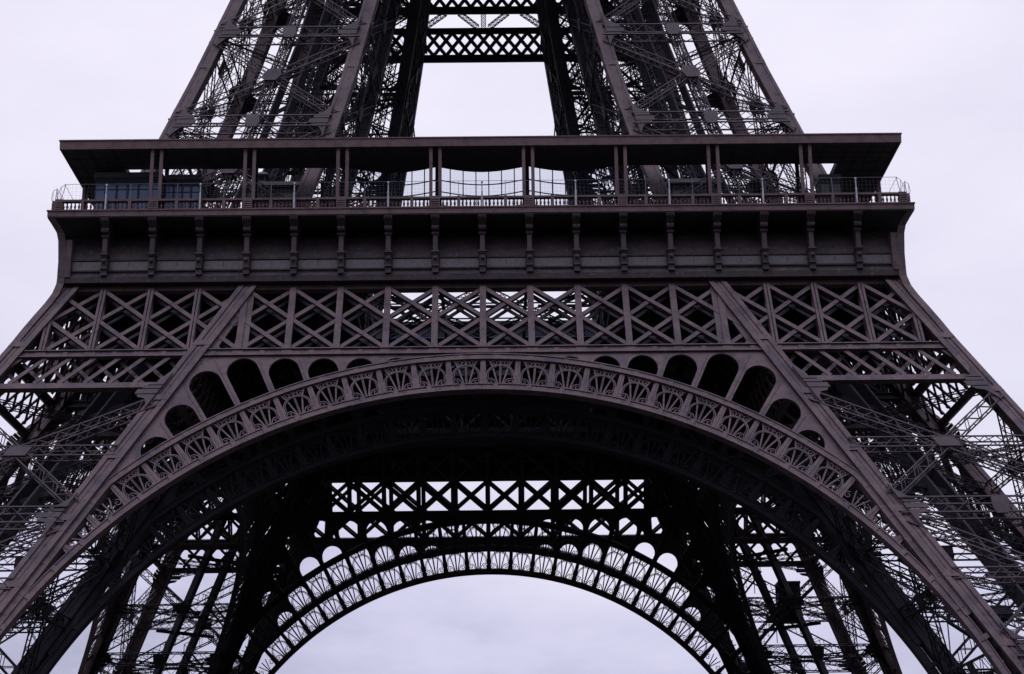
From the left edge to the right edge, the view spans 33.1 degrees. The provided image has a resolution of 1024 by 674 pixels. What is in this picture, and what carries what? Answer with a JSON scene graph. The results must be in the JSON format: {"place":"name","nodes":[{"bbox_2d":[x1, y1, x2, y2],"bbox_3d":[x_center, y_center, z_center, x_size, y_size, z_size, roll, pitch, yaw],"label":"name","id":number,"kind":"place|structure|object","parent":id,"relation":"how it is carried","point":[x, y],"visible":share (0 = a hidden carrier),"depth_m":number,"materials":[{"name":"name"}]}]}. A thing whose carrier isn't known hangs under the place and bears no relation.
{"place":"outdoors","nodes":[
{"label":"outdoors","id":0,"kind":"place"},
{"bbox_2d":[0,0,1023,673],"label":"sky","id":1,"kind":"structure","parent":0,"point":[947,76],"materials":[{"name":"white"}]},
{"label":"ground","id":2,"kind":"structure","parent":0,"visible":0},
{"bbox_2d":[0,0,1023,673],"bbox_3d":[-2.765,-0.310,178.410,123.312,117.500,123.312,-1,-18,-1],"label":"iron tower","id":3,"kind":"structure","parent":2,"relation":"on","point":[728,352],"depth_m":146.23,"materials":[{"name":"metal"}]},
{"bbox_2d":[51,189,69,208],"bbox_3d":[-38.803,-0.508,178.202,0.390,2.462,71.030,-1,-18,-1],"label":"safety fence","id":4,"kind":"object","parent":3,"relation":"on","point":[58,196],"visible":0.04,"depth_m":145.45,"materials":[{"name":"metal"}]},
{"bbox_2d":[93,172,163,208],"bbox_3d":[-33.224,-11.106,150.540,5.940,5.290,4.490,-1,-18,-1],"label":"glazed pavilion","id":5,"kind":"structure","parent":3,"relation":"on","point":[121,181],"depth_m":148.99,"materials":[{"name":"paint"}]},
{"bbox_2d":[93,183,105,208],"bbox_3d":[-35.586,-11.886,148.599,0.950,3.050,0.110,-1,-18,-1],"label":"window","id":6,"kind":"structure","parent":5,"relation":"in","point":[99,192],"depth_m":148.77,"materials":[{"name":"glass"}]},
{"bbox_2d":[105,183,116,208],"bbox_3d":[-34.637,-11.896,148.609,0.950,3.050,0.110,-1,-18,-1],"label":"window","id":7,"kind":"structure","parent":5,"relation":"in","point":[112,187],"depth_m":148.81,"materials":[{"name":"glass"}]},
{"bbox_2d":[115,182,127,208],"bbox_3d":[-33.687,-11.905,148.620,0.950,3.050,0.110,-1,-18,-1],"label":"window","id":8,"kind":"structure","parent":5,"relation":"in","point":[122,186],"depth_m":148.77,"materials":[{"name":"glass"}]},
{"bbox_2d":[127,182,138,208],"bbox_3d":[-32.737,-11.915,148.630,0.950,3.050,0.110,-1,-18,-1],"label":"window","id":9,"kind":"structure","parent":5,"relation":"in","point":[134,185],"depth_m":148.81,"materials":[{"name":"glass"}]},
{"bbox_2d":[138,182,148,208],"bbox_3d":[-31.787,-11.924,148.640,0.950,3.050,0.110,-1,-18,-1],"label":"window","id":10,"kind":"structure","parent":5,"relation":"in","point":[142,194],"depth_m":148.81,"materials":[{"name":"glass"}]},
{"bbox_2d":[152,182,157,197],"bbox_3d":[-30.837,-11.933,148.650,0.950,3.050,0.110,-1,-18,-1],"label":"window","id":11,"kind":"structure","parent":5,"relation":"in","point":[155,190],"depth_m":148.84,"materials":[{"name":"glass"}]},
{"bbox_2d":[164,174,207,208],"bbox_3d":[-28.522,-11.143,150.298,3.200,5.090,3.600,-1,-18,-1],"label":"glazed pavilion","id":12,"kind":"object","parent":3,"relation":"on","point":[191,185],"visible":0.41,"depth_m":149.15,"materials":[{"name":"paint"}]},
{"bbox_2d":[164,185,173,208],"bbox_3d":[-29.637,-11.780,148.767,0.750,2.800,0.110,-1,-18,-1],"label":"window","id":13,"kind":"structure","parent":12,"relation":"in","point":[169,191],"depth_m":148.95,"materials":[{"name":"glass"}]},
{"bbox_2d":[173,185,182,208],"bbox_3d":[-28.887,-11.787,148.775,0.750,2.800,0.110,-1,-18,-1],"label":"window","id":14,"kind":"structure","parent":12,"relation":"in","point":[175,195],"depth_m":148.95,"materials":[{"name":"glass"}]},
{"bbox_2d":[182,185,190,207],"bbox_3d":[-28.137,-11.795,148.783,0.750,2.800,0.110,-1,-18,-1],"label":"window","id":15,"kind":"structure","parent":12,"relation":"in","point":[186,189],"depth_m":148.95,"materials":[{"name":"glass"}]},
{"bbox_2d":[190,185,199,207],"bbox_3d":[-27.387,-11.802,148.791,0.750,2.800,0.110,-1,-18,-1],"label":"window","id":16,"kind":"structure","parent":12,"relation":"in","point":[195,189],"depth_m":148.99,"materials":[{"name":"glass"}]},
{"bbox_2d":[241,181,299,207],"bbox_3d":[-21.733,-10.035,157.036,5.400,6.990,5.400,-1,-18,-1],"label":"refreshment kiosk","id":17,"kind":"object","parent":3,"relation":"on","point":[286,190],"visible":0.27,"depth_m":155.71,"materials":[{"name":"paint"}]},
{"bbox_2d":[247,192,262,207],"bbox_3d":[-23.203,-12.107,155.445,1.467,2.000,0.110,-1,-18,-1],"label":"window","id":18,"kind":"structure","parent":17,"relation":"in","point":[248,193],"depth_m":155.64,"materials":[{"name":"glass"}]},
{"bbox_2d":[258,172,269,180],"bbox_3d":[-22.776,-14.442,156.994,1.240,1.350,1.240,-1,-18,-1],"label":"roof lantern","id":19,"kind":"object","parent":17,"relation":"on","point":[263,175],"visible":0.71,"depth_m":156.76,"materials":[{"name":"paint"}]},
{"bbox_2d":[263,192,279,207],"bbox_3d":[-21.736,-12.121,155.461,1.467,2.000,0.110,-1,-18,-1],"label":"window","id":20,"kind":"structure","parent":17,"relation":"in","point":[264,192],"depth_m":155.61,"materials":[{"name":"glass"}]},
{"bbox_2d":[279,192,295,207],"bbox_3d":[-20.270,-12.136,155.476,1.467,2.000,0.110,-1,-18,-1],"label":"window","id":21,"kind":"structure","parent":17,"relation":"in","point":[286,194],"depth_m":155.68,"materials":[{"name":"glass"}]},
{"bbox_2d":[57,177,904,208],"bbox_3d":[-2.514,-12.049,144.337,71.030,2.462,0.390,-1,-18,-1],"label":"safety fence","id":22,"kind":"object","parent":3,"relation":"on","point":[575,181],"visible":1,"depth_m":144.60,"materials":[{"name":"metal"}]},
{"bbox_2d":[374,320,595,378],"bbox_3d":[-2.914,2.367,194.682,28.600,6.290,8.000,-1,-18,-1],"label":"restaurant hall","id":23,"kind":"structure","parent":3,"relation":"on","point":[503,369],"depth_m":191.66,"materials":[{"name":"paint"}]},
{"bbox_2d":[666,179,722,203],"bbox_3d":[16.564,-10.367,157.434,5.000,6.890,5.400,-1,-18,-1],"label":"souvenir kiosk","id":24,"kind":"object","parent":3,"relation":"on","point":[685,183],"visible":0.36,"depth_m":156.07,"materials":[{"name":"paint"}]},
{"bbox_2d":[672,190,687,203],"bbox_3d":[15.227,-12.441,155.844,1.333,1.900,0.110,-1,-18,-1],"label":"window","id":25,"kind":"structure","parent":24,"relation":"in","point":[676,191],"depth_m":156.02,"materials":[{"name":"glass"}]},
{"bbox_2d":[687,189,701,203],"bbox_3d":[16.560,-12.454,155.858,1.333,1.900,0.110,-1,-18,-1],"label":"window","id":26,"kind":"structure","parent":24,"relation":"in","point":[688,189],"depth_m":156.04,"materials":[{"name":"glass"}]},
{"bbox_2d":[702,189,716,203],"bbox_3d":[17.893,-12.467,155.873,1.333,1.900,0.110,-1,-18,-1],"label":"window","id":27,"kind":"structure","parent":24,"relation":"in","point":[713,190],"depth_m":156.10,"materials":[{"name":"glass"}]},
{"bbox_2d":[775,581,802,623],"bbox_3d":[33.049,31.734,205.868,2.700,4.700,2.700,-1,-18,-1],"label":"lift cabin","id":28,"kind":"object","parent":3,"relation":"hanging from","point":[788,618],"visible":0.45,"depth_m":205.00,"materials":[{"name":"metal"}]},
{"bbox_2d":[814,174,841,202],"bbox_3d":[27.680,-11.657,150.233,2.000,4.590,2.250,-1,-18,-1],"label":"ticket booth","id":29,"kind":"object","parent":3,"relation":"on","point":[821,184],"visible":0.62,"depth_m":149.67,"materials":[{"name":"paint"}]},
{"bbox_2d":[819,183,830,192],"bbox_3d":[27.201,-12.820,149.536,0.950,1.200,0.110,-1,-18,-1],"label":"window","id":30,"kind":"structure","parent":29,"relation":"in","point":[826,187],"depth_m":149.57,"materials":[{"name":"glass"}]},
{"bbox_2d":[830,183,841,192],"bbox_3d":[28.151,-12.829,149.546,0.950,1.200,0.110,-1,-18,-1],"label":"window","id":31,"kind":"structure","parent":29,"relation":"in","point":[837,187],"depth_m":149.57,"materials":[{"name":"glass"}]},
{"bbox_2d":[895,181,909,199],"bbox_3d":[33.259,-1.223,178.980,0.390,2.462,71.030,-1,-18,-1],"label":"safety fence","id":32,"kind":"object","parent":3,"relation":"on","point":[903,189],"visible":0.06,"depth_m":146.14,"materials":[{"name":"metal"}]}
]}

